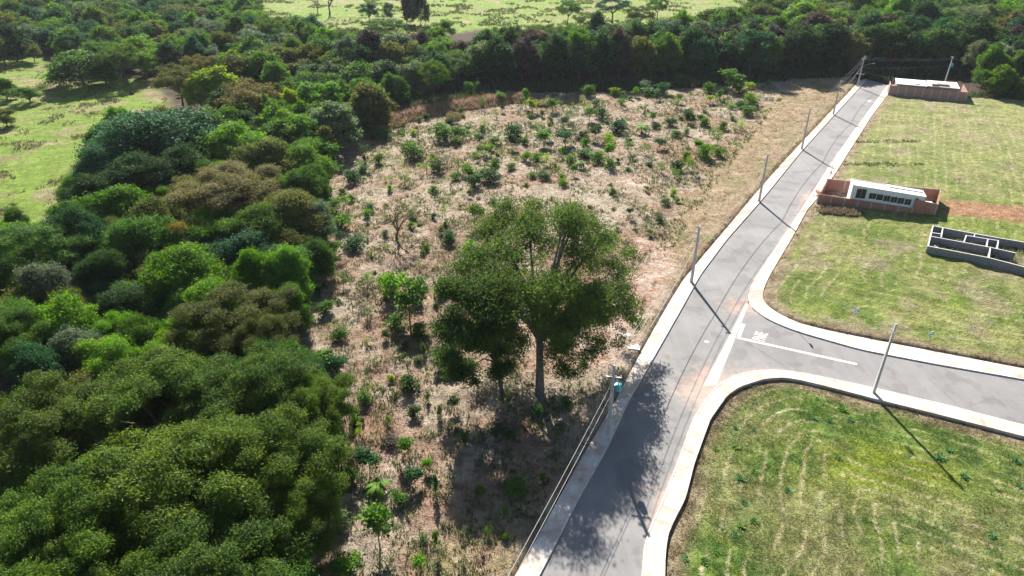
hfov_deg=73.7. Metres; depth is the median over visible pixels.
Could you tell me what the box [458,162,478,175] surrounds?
bush
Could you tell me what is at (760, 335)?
road lettering
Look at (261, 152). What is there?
leafy tree
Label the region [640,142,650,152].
young tree
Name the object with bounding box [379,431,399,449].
bush
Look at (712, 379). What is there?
gutter
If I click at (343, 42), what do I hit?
broadleaf tree
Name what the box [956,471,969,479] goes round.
weed clump
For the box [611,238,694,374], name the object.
overhead cable
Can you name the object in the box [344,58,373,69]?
leafy tree
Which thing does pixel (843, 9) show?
thin tree
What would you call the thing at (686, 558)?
weed clump
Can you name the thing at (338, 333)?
bush
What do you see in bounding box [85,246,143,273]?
broadleaf tree
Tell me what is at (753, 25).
leafy tree
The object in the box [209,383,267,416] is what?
thin tree
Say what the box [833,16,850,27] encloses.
broadleaf tree
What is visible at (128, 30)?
thin tree
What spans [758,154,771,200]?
utility pole
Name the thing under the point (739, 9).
leafy tree
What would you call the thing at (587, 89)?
bush
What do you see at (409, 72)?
broadleaf tree
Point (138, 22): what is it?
broadleaf tree
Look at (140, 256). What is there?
thin tree
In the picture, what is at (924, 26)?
broadleaf tree
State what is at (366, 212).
bush
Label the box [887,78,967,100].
brick house
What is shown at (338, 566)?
bush
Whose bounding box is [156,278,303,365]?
feathery tree
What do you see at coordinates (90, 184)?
broadleaf tree
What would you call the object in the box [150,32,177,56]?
leafy tree
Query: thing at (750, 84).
bush
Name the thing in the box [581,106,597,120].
sapling
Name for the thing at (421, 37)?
leafy tree
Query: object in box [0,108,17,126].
thin tree
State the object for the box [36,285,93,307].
broadleaf tree
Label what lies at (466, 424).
weeds
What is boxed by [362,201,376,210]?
bush
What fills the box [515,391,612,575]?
overhead cable
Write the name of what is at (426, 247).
bush
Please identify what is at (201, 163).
leafy tree
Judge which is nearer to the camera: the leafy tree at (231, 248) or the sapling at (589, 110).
the leafy tree at (231, 248)
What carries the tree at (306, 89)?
on the ground at (34, 168)
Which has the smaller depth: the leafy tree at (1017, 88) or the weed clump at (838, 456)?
the weed clump at (838, 456)
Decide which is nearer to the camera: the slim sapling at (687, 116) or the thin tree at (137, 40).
the slim sapling at (687, 116)
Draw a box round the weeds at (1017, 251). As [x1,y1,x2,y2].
[929,238,1023,265]
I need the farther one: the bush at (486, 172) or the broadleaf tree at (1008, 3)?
the broadleaf tree at (1008, 3)
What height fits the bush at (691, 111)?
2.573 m
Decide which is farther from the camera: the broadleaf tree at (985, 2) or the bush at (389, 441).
the broadleaf tree at (985, 2)
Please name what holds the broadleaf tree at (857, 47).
on the ground at (34, 168)
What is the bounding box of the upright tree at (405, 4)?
[400,0,411,20]
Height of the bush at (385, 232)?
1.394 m
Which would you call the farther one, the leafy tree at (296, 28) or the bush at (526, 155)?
the leafy tree at (296, 28)
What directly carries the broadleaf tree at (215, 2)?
on the ground at (34, 168)
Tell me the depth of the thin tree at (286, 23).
253.57 m
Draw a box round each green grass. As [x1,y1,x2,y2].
[668,385,1023,575]
[766,214,1023,384]
[810,95,1023,214]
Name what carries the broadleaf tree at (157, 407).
on the ground at (34, 168)
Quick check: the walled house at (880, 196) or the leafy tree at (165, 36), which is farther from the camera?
the leafy tree at (165, 36)
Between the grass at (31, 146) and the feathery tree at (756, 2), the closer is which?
the grass at (31, 146)
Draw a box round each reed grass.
[356,101,548,141]
[365,90,536,131]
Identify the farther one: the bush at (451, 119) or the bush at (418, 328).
the bush at (451, 119)
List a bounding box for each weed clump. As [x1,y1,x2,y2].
[681,555,689,563]
[698,556,711,565]
[712,548,720,554]
[732,530,740,537]
[734,522,745,529]
[735,475,746,481]
[739,499,749,505]
[749,517,758,525]
[750,468,758,473]
[783,487,792,492]
[834,453,842,459]
[836,404,848,411]
[932,452,946,461]
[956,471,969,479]
[986,530,997,537]
[1011,456,1022,464]
[1015,482,1023,487]
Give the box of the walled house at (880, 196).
[816,178,941,214]
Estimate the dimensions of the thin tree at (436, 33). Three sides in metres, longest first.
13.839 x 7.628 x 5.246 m
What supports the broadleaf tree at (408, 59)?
on the ground at (34, 168)
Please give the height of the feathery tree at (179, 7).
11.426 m
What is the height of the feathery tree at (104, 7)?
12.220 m
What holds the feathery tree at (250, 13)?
on the ground at (34, 168)
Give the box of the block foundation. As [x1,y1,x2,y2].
[926,226,1023,274]
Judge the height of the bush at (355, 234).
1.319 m
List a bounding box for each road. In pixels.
[540,79,886,575]
[706,303,1023,424]
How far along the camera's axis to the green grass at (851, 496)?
66.53 m
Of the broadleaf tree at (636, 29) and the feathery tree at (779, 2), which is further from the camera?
the feathery tree at (779, 2)
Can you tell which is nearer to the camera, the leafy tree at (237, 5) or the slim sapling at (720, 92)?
the slim sapling at (720, 92)
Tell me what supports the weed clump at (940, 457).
on the ground at (34, 168)
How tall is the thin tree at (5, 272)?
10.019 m
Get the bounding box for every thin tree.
[0,35,12,65]
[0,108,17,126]
[0,259,37,292]
[0,431,45,477]
[3,84,46,102]
[5,378,27,398]
[13,15,38,37]
[20,43,41,61]
[29,248,76,261]
[53,509,100,543]
[65,332,147,378]
[70,408,137,438]
[72,1,97,19]
[77,8,85,19]
[78,280,108,305]
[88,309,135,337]
[96,214,119,228]
[106,23,137,31]
[111,9,143,22]
[115,23,153,46]
[118,48,160,78]
[121,34,153,51]
[129,326,192,366]
[130,250,149,282]
[137,48,157,72]
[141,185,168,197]
[150,19,167,28]
[155,218,221,251]
[162,34,183,55]
[173,330,218,352]
[174,28,195,38]
[180,215,203,241]
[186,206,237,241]
[196,27,223,33]
[202,43,218,56]
[206,2,230,11]
[208,17,225,29]
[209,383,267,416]
[213,255,230,265]
[217,53,258,84]
[222,41,242,49]
[223,11,244,20]
[227,336,272,380]
[231,273,283,310]
[237,29,263,43]
[238,4,264,11]
[251,0,264,8]
[261,33,281,43]
[264,114,295,125]
[267,19,293,32]
[273,28,291,34]
[279,32,299,42]
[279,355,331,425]
[280,550,321,575]
[285,58,312,76]
[287,41,324,64]
[288,138,318,150]
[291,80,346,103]
[292,217,347,254]
[294,70,339,90]
[300,24,327,42]
[317,49,353,65]
[333,56,351,73]
[339,43,374,63]
[345,33,356,39]
[357,3,377,19]
[365,54,393,61]
[377,40,418,64]
[382,2,394,17]
[412,50,452,67]
[417,28,433,37]
[421,42,448,53]
[428,18,457,35]
[428,27,445,40]
[439,49,470,78]
[454,40,487,80]
[463,81,479,92]
[491,27,499,34]
[498,25,522,36]
[714,40,753,68]
[728,27,777,74]
[802,30,831,67]
[833,6,855,11]
[879,19,908,49]
[885,25,926,63]
[913,27,937,32]
[924,15,960,30]
[951,19,966,28]
[960,39,990,81]
[971,69,994,91]
[988,16,1002,23]
[996,26,1010,38]
[1000,43,1015,55]
[1000,53,1019,81]
[1011,0,1023,8]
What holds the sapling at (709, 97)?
on the ground at (34, 168)
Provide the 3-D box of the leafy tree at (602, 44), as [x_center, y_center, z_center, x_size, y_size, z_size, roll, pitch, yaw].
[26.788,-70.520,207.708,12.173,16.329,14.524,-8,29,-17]
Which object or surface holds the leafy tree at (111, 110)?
on the ground at (34, 168)
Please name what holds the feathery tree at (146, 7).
on the ground at (34, 168)
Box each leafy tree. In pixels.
[0,22,37,61]
[0,218,42,254]
[0,281,47,334]
[0,471,68,547]
[6,337,74,389]
[7,245,44,264]
[8,385,75,443]
[10,261,85,295]
[16,5,45,23]
[18,536,67,571]
[20,284,105,349]
[29,0,45,7]
[33,25,56,47]
[41,198,88,222]
[43,1,75,21]
[45,323,113,374]
[50,25,86,54]
[62,366,100,436]
[71,183,149,229]
[78,303,115,333]
[82,122,102,143]
[87,25,123,51]
[98,0,123,23]
[99,105,128,120]
[105,222,158,263]
[105,276,147,312]
[112,365,169,430]
[121,9,149,25]
[126,192,197,240]
[128,238,231,311]
[133,0,163,6]
[135,19,173,42]
[142,243,171,285]
[144,0,166,13]
[145,10,160,19]
[145,316,215,338]
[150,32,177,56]
[151,104,173,112]
[153,195,194,217]
[159,174,200,198]
[160,13,181,26]
[160,282,193,314]
[161,443,254,510]
[168,237,221,259]
[179,74,208,108]
[180,34,210,70]
[180,271,253,337]
[181,29,213,48]
[182,10,198,28]
[182,63,246,104]
[183,159,219,177]
[191,407,312,496]
[193,118,272,160]
[194,176,251,217]
[195,0,209,14]
[200,348,242,362]
[202,10,224,20]
[206,226,276,276]
[211,6,231,13]
[212,160,228,200]
[214,48,239,68]
[214,103,240,121]
[216,7,228,20]
[220,13,248,36]
[226,136,310,199]
[226,245,283,291]
[229,0,255,12]
[230,101,259,116]
[234,108,254,124]
[235,33,267,54]
[242,122,256,130]
[254,102,295,128]
[254,174,290,196]
[254,242,317,303]
[256,117,301,146]
[257,97,297,115]
[268,225,312,247]
[274,140,342,183]
[278,86,299,105]
[282,160,329,203]
[286,19,317,44]
[288,113,320,141]
[292,62,332,82]
[297,14,327,28]
[302,236,340,278]
[304,36,335,63]
[304,100,328,122]
[314,124,342,157]
[338,60,379,87]
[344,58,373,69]
[345,82,400,127]
[367,59,406,83]
[371,31,420,58]
[378,71,410,104]
[409,29,434,46]
[471,36,520,82]
[498,44,521,80]
[500,25,520,45]
[510,34,540,79]
[531,39,545,73]
[559,28,567,36]
[562,25,588,38]
[563,29,596,78]
[586,27,623,78]
[595,22,617,32]
[619,22,629,27]
[621,35,663,77]
[647,29,683,72]
[655,22,666,27]
[677,27,709,73]
[689,19,710,29]
[695,8,725,21]
[718,29,738,67]
[721,18,734,28]
[730,21,764,70]
[735,5,752,20]
[738,16,765,26]
[744,2,755,10]
[745,32,785,74]
[747,2,780,18]
[763,13,789,30]
[780,0,818,17]
[788,13,809,24]
[801,10,836,26]
[816,20,852,65]
[824,14,841,18]
[852,25,878,53]
[857,4,872,15]
[873,7,897,17]
[880,13,905,55]
[884,0,913,16]
[914,26,963,64]
[941,26,972,58]
[960,16,976,57]
[966,0,984,5]
[971,40,1005,88]
[984,64,1017,96]
[1003,36,1023,59]
[1005,23,1023,36]
[1006,77,1023,99]
[1007,49,1023,78]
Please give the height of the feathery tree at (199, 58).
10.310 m
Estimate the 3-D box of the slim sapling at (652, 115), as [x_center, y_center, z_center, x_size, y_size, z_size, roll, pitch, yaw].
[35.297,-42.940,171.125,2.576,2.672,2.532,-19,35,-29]
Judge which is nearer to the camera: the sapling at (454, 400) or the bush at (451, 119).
the sapling at (454, 400)
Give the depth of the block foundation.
109.08 m
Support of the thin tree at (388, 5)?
on the ground at (34, 168)
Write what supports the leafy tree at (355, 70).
on the ground at (34, 168)
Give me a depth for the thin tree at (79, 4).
284.62 m
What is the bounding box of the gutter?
[703,303,747,386]
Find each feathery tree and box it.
[0,217,93,289]
[0,304,50,376]
[0,364,122,486]
[0,446,151,575]
[0,503,88,575]
[16,521,177,575]
[36,17,68,28]
[53,1,75,14]
[53,341,237,467]
[56,410,301,563]
[57,31,88,49]
[70,19,101,32]
[78,39,109,54]
[92,41,140,78]
[92,43,145,84]
[94,4,113,18]
[126,5,156,14]
[137,476,317,575]
[141,42,160,49]
[147,62,197,106]
[155,4,187,14]
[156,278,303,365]
[158,340,322,427]
[162,159,285,220]
[167,0,193,7]
[178,53,217,72]
[184,6,212,16]
[198,398,355,526]
[199,53,244,65]
[201,20,224,29]
[212,76,283,107]
[220,310,299,376]
[242,9,268,18]
[244,45,271,51]
[249,15,285,33]
[249,471,344,560]
[265,369,359,438]
[266,42,285,47]
[269,75,297,94]
[291,73,333,98]
[332,27,360,40]
[333,27,361,37]
[367,17,406,31]
[401,46,427,61]
[418,59,449,95]
[444,50,478,85]
[524,24,549,31]
[540,23,561,33]
[552,23,587,32]
[555,0,582,24]
[570,11,605,25]
[594,0,632,22]
[615,19,642,27]
[624,5,657,20]
[646,0,670,20]
[655,17,683,26]
[708,6,736,10]
[739,0,766,7]
[742,15,754,21]
[754,14,774,22]
[772,0,808,14]
[814,5,832,15]
[824,0,855,9]
[828,2,856,12]
[840,10,865,18]
[851,7,882,18]
[879,8,905,16]
[933,0,971,7]
[953,4,994,20]
[980,4,1015,15]
[994,12,1010,17]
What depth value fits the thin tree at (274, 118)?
148.24 m
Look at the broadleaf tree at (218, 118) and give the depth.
141.21 m
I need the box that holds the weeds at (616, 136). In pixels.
[329,90,786,214]
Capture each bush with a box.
[313,346,343,368]
[314,299,335,313]
[323,548,368,575]
[324,196,344,213]
[325,353,348,372]
[326,241,344,254]
[327,325,350,341]
[330,507,353,531]
[331,211,354,227]
[338,188,347,195]
[339,234,368,251]
[342,167,361,182]
[343,463,358,481]
[353,232,362,238]
[355,388,372,407]
[357,165,368,172]
[360,208,371,217]
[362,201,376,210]
[371,152,383,162]
[373,270,411,300]
[374,126,393,138]
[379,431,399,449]
[382,229,388,236]
[382,311,410,330]
[385,375,394,380]
[387,184,392,191]
[387,486,410,504]
[396,371,420,393]
[399,140,415,152]
[402,141,426,158]
[406,405,423,417]
[408,129,417,134]
[409,321,427,337]
[412,354,423,363]
[422,113,430,118]
[422,243,429,250]
[425,351,450,373]
[427,118,456,140]
[429,159,444,172]
[429,185,438,192]
[440,230,456,244]
[445,117,454,122]
[449,135,463,143]
[449,171,460,180]
[450,126,468,136]
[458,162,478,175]
[460,238,476,251]
[464,174,482,186]
[474,166,503,183]
[478,124,486,130]
[486,135,501,144]
[496,92,506,98]
[500,531,510,540]
[502,474,532,499]
[503,122,524,140]
[503,429,518,438]
[505,162,516,169]
[520,150,531,160]
[521,137,528,144]
[528,171,536,177]
[529,401,545,418]
[532,152,543,160]
[536,166,550,179]
[557,173,567,179]
[559,146,567,151]
[559,177,568,185]
[561,395,571,404]
[565,154,576,163]
[573,146,594,157]
[574,129,591,139]
[579,84,596,96]
[580,137,589,146]
[586,149,608,164]
[590,99,601,106]
[590,105,610,119]
[600,132,614,142]
[602,157,617,169]
[606,117,630,131]
[608,87,621,95]
[609,187,616,193]
[617,90,625,96]
[638,78,654,88]
[638,87,661,95]
[652,122,661,128]
[654,82,670,94]
[655,216,664,221]
[659,197,672,204]
[664,117,678,125]
[667,159,685,171]
[669,129,681,135]
[670,187,677,194]
[672,72,689,86]
[680,108,697,117]
[680,151,691,159]
[682,127,690,134]
[696,143,715,159]
[698,116,709,125]
[702,82,717,92]
[712,147,724,156]
[716,121,728,129]
[725,79,750,94]
[727,103,737,108]
[735,100,744,107]
[739,105,758,115]
[743,92,759,105]
[744,82,756,88]
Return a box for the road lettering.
[752,331,767,340]
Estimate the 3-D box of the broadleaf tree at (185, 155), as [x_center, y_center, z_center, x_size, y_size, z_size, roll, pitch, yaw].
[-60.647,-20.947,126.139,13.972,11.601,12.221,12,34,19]
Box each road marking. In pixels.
[737,324,744,336]
[737,337,857,364]
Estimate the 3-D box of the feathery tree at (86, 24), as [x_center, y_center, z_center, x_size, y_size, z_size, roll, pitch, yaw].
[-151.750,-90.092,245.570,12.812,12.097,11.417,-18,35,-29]
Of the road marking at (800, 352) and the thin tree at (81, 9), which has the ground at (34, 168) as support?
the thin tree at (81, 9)
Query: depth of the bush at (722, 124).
165.27 m
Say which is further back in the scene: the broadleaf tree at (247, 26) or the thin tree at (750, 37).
the broadleaf tree at (247, 26)
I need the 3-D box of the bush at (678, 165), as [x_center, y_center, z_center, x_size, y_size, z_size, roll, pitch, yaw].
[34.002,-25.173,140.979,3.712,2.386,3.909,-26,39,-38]
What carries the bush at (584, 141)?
on the ground at (34, 168)
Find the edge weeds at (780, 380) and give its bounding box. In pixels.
[563,121,1005,574]
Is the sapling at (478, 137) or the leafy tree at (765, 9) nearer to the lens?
the sapling at (478, 137)
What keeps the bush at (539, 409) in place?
on the ground at (34, 168)
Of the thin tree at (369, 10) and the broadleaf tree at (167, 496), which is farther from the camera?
the thin tree at (369, 10)
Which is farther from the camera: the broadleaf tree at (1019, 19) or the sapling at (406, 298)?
the broadleaf tree at (1019, 19)
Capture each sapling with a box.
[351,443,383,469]
[353,499,395,548]
[381,329,389,338]
[392,273,429,319]
[395,435,413,455]
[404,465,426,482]
[410,550,428,568]
[421,342,426,351]
[421,457,431,467]
[424,391,430,399]
[431,474,438,491]
[431,530,440,546]
[435,404,441,415]
[437,224,443,231]
[447,392,460,409]
[459,431,468,443]
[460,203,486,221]
[471,484,486,496]
[474,133,485,141]
[480,145,489,150]
[488,158,502,170]
[507,133,516,142]
[521,88,529,106]
[524,99,540,112]
[525,113,534,119]
[535,129,552,144]
[538,472,546,481]
[545,98,559,110]
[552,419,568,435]
[553,129,574,144]
[556,115,569,122]
[569,164,577,173]
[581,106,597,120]
[587,124,601,133]
[604,142,615,156]
[626,208,635,217]
[630,87,638,93]
[648,111,657,120]
[651,91,661,100]
[652,138,666,145]
[674,93,683,99]
[684,111,692,121]
[692,139,704,149]
[696,114,705,119]
[706,95,716,99]
[716,89,723,97]
[717,68,745,88]
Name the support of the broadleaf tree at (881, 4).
on the ground at (34, 168)
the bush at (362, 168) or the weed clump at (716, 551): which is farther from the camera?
the bush at (362, 168)
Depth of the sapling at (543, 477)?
66.22 m
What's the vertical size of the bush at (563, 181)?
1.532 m
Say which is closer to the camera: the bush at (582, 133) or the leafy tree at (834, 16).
the bush at (582, 133)
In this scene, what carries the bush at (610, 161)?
on the ground at (34, 168)
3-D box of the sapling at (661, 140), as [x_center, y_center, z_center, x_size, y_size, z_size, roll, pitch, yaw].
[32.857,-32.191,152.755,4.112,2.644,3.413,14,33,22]
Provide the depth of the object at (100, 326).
80.24 m
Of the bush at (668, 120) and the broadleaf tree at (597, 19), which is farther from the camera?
the broadleaf tree at (597, 19)
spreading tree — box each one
[424,270,524,393]
[440,191,648,396]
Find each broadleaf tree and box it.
[0,0,21,12]
[0,11,18,26]
[0,77,16,98]
[0,206,32,223]
[0,295,35,362]
[3,9,18,19]
[14,23,45,48]
[21,0,42,6]
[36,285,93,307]
[38,48,117,86]
[39,203,110,273]
[41,7,77,26]
[45,28,62,52]
[49,169,123,203]
[51,0,72,15]
[52,170,84,202]
[67,253,119,289]
[68,247,144,297]
[69,135,159,181]
[72,105,223,187]
[78,7,115,27]
[79,5,108,26]
[80,0,101,3]
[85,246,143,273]
[87,37,113,53]
[87,64,121,83]
[93,282,159,335]
[94,212,184,278]
[103,149,182,195]
[108,311,161,356]
[115,30,129,38]
[119,2,130,9]
[125,454,196,518]
[130,20,147,26]
[131,364,197,427]
[133,140,159,155]
[139,288,173,319]
[140,304,176,345]
[146,0,162,5]
[154,38,184,73]
[155,141,215,190]
[157,8,186,18]
[160,0,180,11]
[166,19,190,35]
[176,105,231,142]
[184,140,227,161]
[189,28,221,50]
[192,17,216,28]
[194,497,321,575]
[202,86,242,111]
[203,0,231,12]
[208,30,237,52]
[216,198,294,244]
[235,24,265,42]
[236,49,264,77]
[243,14,264,39]
[244,49,287,86]
[247,116,266,128]
[253,93,272,111]
[253,187,335,240]
[257,60,292,98]
[259,338,326,407]
[264,240,322,289]
[264,281,314,333]
[266,45,301,64]
[281,36,302,54]
[285,15,301,27]
[291,99,311,114]
[292,134,342,160]
[301,199,337,239]
[304,32,327,44]
[307,161,334,200]
[308,100,363,145]
[313,26,337,40]
[318,60,340,81]
[328,79,350,102]
[333,34,363,59]
[334,101,364,132]
[345,76,380,101]
[355,26,381,60]
[364,82,390,113]
[395,59,434,95]
[397,55,422,83]
[409,0,430,23]
[421,35,452,55]
[421,49,455,89]
[450,40,470,76]
[471,28,502,46]
[518,26,549,41]
[529,41,559,79]
[536,31,572,80]
[544,43,579,77]
[574,29,603,74]
[586,9,604,31]
[596,27,614,35]
[605,25,634,77]
[623,19,648,40]
[644,19,666,36]
[647,32,685,75]
[664,22,685,35]
[672,9,694,27]
[684,36,720,76]
[697,26,720,64]
[703,20,725,34]
[707,7,746,25]
[716,23,741,36]
[753,23,768,66]
[762,24,786,65]
[764,0,787,9]
[777,23,822,70]
[782,34,801,65]
[811,0,826,5]
[823,8,849,17]
[831,30,873,67]
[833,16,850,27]
[844,0,873,10]
[844,15,856,26]
[854,11,885,54]
[854,13,872,28]
[860,23,890,64]
[870,0,890,9]
[889,33,931,63]
[898,12,921,59]
[906,0,942,24]
[915,15,932,30]
[938,8,958,17]
[953,16,1002,65]
[954,14,990,22]
[974,0,1004,5]
[979,3,1001,18]
[996,0,1017,12]
[996,9,1023,28]
[1002,14,1023,30]
[1003,33,1023,55]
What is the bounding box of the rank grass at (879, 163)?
[843,138,923,166]
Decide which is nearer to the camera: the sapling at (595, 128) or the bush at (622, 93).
the sapling at (595, 128)
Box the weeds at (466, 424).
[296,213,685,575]
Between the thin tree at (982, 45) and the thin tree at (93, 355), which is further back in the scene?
the thin tree at (982, 45)
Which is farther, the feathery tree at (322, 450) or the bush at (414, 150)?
the bush at (414, 150)
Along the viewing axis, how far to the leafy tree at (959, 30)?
228.97 m
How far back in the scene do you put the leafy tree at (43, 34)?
245.10 m
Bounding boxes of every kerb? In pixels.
[538,79,866,575]
[642,370,1023,575]
[748,85,1023,379]
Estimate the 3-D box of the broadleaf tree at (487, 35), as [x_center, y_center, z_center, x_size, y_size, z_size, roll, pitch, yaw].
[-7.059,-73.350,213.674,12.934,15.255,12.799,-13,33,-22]
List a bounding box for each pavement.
[516,79,864,575]
[644,371,1023,575]
[750,85,1023,378]
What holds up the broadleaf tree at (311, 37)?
on the ground at (34, 168)
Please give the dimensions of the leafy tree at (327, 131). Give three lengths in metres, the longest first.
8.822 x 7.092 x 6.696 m
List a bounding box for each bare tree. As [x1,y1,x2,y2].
[328,0,332,14]
[376,198,420,239]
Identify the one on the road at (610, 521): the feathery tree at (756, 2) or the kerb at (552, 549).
the kerb at (552, 549)
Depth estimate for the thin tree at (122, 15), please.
273.51 m
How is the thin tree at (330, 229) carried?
on the ground at (34, 168)
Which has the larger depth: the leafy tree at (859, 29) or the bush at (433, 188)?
the leafy tree at (859, 29)
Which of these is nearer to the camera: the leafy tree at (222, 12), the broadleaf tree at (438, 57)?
the broadleaf tree at (438, 57)
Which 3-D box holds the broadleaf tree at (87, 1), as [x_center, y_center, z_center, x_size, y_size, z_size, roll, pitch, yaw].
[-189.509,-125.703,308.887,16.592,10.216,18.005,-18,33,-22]
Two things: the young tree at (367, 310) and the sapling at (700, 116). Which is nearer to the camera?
the young tree at (367, 310)
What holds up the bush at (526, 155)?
on the ground at (34, 168)
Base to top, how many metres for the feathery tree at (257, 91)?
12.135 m
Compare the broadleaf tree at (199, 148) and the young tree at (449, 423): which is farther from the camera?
the broadleaf tree at (199, 148)
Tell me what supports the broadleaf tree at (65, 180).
on the ground at (34, 168)
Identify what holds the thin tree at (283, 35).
on the ground at (34, 168)
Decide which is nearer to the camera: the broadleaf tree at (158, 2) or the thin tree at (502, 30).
the thin tree at (502, 30)
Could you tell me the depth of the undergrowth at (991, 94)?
194.39 m
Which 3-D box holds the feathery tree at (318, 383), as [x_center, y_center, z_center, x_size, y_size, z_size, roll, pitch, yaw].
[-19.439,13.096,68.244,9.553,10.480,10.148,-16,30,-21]
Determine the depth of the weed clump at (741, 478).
67.58 m
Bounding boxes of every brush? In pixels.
[291,213,681,575]
[815,205,864,216]
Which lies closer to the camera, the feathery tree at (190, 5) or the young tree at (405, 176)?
the young tree at (405, 176)
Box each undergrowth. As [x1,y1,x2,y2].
[153,121,367,574]
[394,63,902,111]
[817,56,1020,79]
[967,89,1023,98]
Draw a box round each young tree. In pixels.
[333,270,349,285]
[339,193,352,208]
[355,421,362,435]
[357,144,370,152]
[359,271,373,284]
[361,303,377,316]
[362,379,372,391]
[365,354,379,364]
[387,130,404,140]
[393,349,406,359]
[395,170,412,182]
[417,156,433,171]
[419,530,427,540]
[440,152,449,161]
[441,204,450,215]
[443,420,452,428]
[447,157,463,169]
[458,551,468,565]
[478,96,485,107]
[484,525,493,534]
[491,108,498,116]
[498,504,510,516]
[503,386,510,395]
[532,123,544,131]
[538,153,553,164]
[571,124,581,131]
[579,95,593,107]
[616,97,625,107]
[623,138,635,148]
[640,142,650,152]
[654,161,672,171]
[670,167,681,176]
[672,97,685,106]
[684,158,698,173]
[712,127,725,144]
[737,118,748,128]
[762,80,777,87]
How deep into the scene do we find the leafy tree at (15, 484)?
57.92 m
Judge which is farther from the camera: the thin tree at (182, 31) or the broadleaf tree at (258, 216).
the thin tree at (182, 31)
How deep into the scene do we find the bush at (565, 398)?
76.39 m
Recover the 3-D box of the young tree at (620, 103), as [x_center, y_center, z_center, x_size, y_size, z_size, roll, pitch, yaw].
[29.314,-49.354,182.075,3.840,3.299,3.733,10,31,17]
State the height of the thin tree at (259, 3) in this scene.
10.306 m
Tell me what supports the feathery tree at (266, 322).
on the ground at (34, 168)
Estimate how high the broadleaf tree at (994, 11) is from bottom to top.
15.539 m
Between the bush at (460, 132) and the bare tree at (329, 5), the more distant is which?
the bare tree at (329, 5)
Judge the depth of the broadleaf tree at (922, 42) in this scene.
221.10 m
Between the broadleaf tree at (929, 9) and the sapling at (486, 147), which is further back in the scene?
the broadleaf tree at (929, 9)
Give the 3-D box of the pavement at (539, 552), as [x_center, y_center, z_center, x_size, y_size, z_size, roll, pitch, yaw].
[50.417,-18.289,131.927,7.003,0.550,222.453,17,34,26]
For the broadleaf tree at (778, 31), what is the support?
on the ground at (34, 168)
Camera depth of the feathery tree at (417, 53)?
203.84 m
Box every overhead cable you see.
[508,389,608,575]
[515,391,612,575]
[611,229,696,366]
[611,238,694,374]
[615,246,695,382]
[698,171,763,243]
[702,231,893,326]
[896,327,1023,350]
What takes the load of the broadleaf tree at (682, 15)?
on the ground at (34, 168)
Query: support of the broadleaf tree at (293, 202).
on the ground at (34, 168)
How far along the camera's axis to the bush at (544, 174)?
136.82 m
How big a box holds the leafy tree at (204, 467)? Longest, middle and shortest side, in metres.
9.862 x 8.961 x 8.593 m
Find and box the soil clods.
[301,219,694,575]
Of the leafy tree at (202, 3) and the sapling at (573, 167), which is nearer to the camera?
the sapling at (573, 167)
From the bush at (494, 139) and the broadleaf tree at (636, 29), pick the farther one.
the broadleaf tree at (636, 29)
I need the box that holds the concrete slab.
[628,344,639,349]
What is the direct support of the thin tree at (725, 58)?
on the ground at (34, 168)
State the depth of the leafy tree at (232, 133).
131.71 m
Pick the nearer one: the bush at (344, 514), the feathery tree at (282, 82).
the bush at (344, 514)
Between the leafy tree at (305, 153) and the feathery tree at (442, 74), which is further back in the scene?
the feathery tree at (442, 74)
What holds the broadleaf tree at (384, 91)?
on the ground at (34, 168)
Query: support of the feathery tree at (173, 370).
on the ground at (34, 168)
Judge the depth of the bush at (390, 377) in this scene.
79.81 m
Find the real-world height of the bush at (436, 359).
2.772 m
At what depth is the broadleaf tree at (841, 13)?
259.93 m
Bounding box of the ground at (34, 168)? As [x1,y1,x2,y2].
[0,0,1023,575]
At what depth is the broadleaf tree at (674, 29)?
227.82 m
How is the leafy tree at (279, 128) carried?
on the ground at (34, 168)
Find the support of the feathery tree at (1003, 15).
on the ground at (34, 168)
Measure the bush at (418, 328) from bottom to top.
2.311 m
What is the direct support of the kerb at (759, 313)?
on the road at (610, 521)
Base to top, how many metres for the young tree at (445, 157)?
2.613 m
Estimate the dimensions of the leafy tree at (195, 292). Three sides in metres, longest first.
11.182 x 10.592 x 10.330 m
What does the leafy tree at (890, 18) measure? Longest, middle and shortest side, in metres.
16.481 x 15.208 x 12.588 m
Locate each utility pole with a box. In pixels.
[605,363,621,434]
[690,226,700,281]
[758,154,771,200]
[801,108,812,148]
[832,81,842,113]
[857,56,874,86]
[872,321,896,392]
[944,57,953,81]
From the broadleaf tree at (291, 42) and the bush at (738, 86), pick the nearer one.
the bush at (738, 86)
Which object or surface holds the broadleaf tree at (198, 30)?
on the ground at (34, 168)
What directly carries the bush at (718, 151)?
on the ground at (34, 168)
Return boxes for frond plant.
[364,476,390,498]
[574,160,588,167]
[633,124,648,131]
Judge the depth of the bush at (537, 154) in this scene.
146.24 m
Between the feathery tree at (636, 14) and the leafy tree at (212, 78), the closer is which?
the leafy tree at (212, 78)
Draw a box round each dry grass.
[329,86,850,215]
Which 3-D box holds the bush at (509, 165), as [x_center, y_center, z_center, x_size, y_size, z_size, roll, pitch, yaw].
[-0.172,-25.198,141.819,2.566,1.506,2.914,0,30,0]
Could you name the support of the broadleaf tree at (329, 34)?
on the ground at (34, 168)
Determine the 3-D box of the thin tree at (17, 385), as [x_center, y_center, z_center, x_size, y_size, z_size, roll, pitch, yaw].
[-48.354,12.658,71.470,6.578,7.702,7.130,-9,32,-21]
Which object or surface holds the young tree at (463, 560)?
on the ground at (34, 168)
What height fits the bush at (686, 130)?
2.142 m

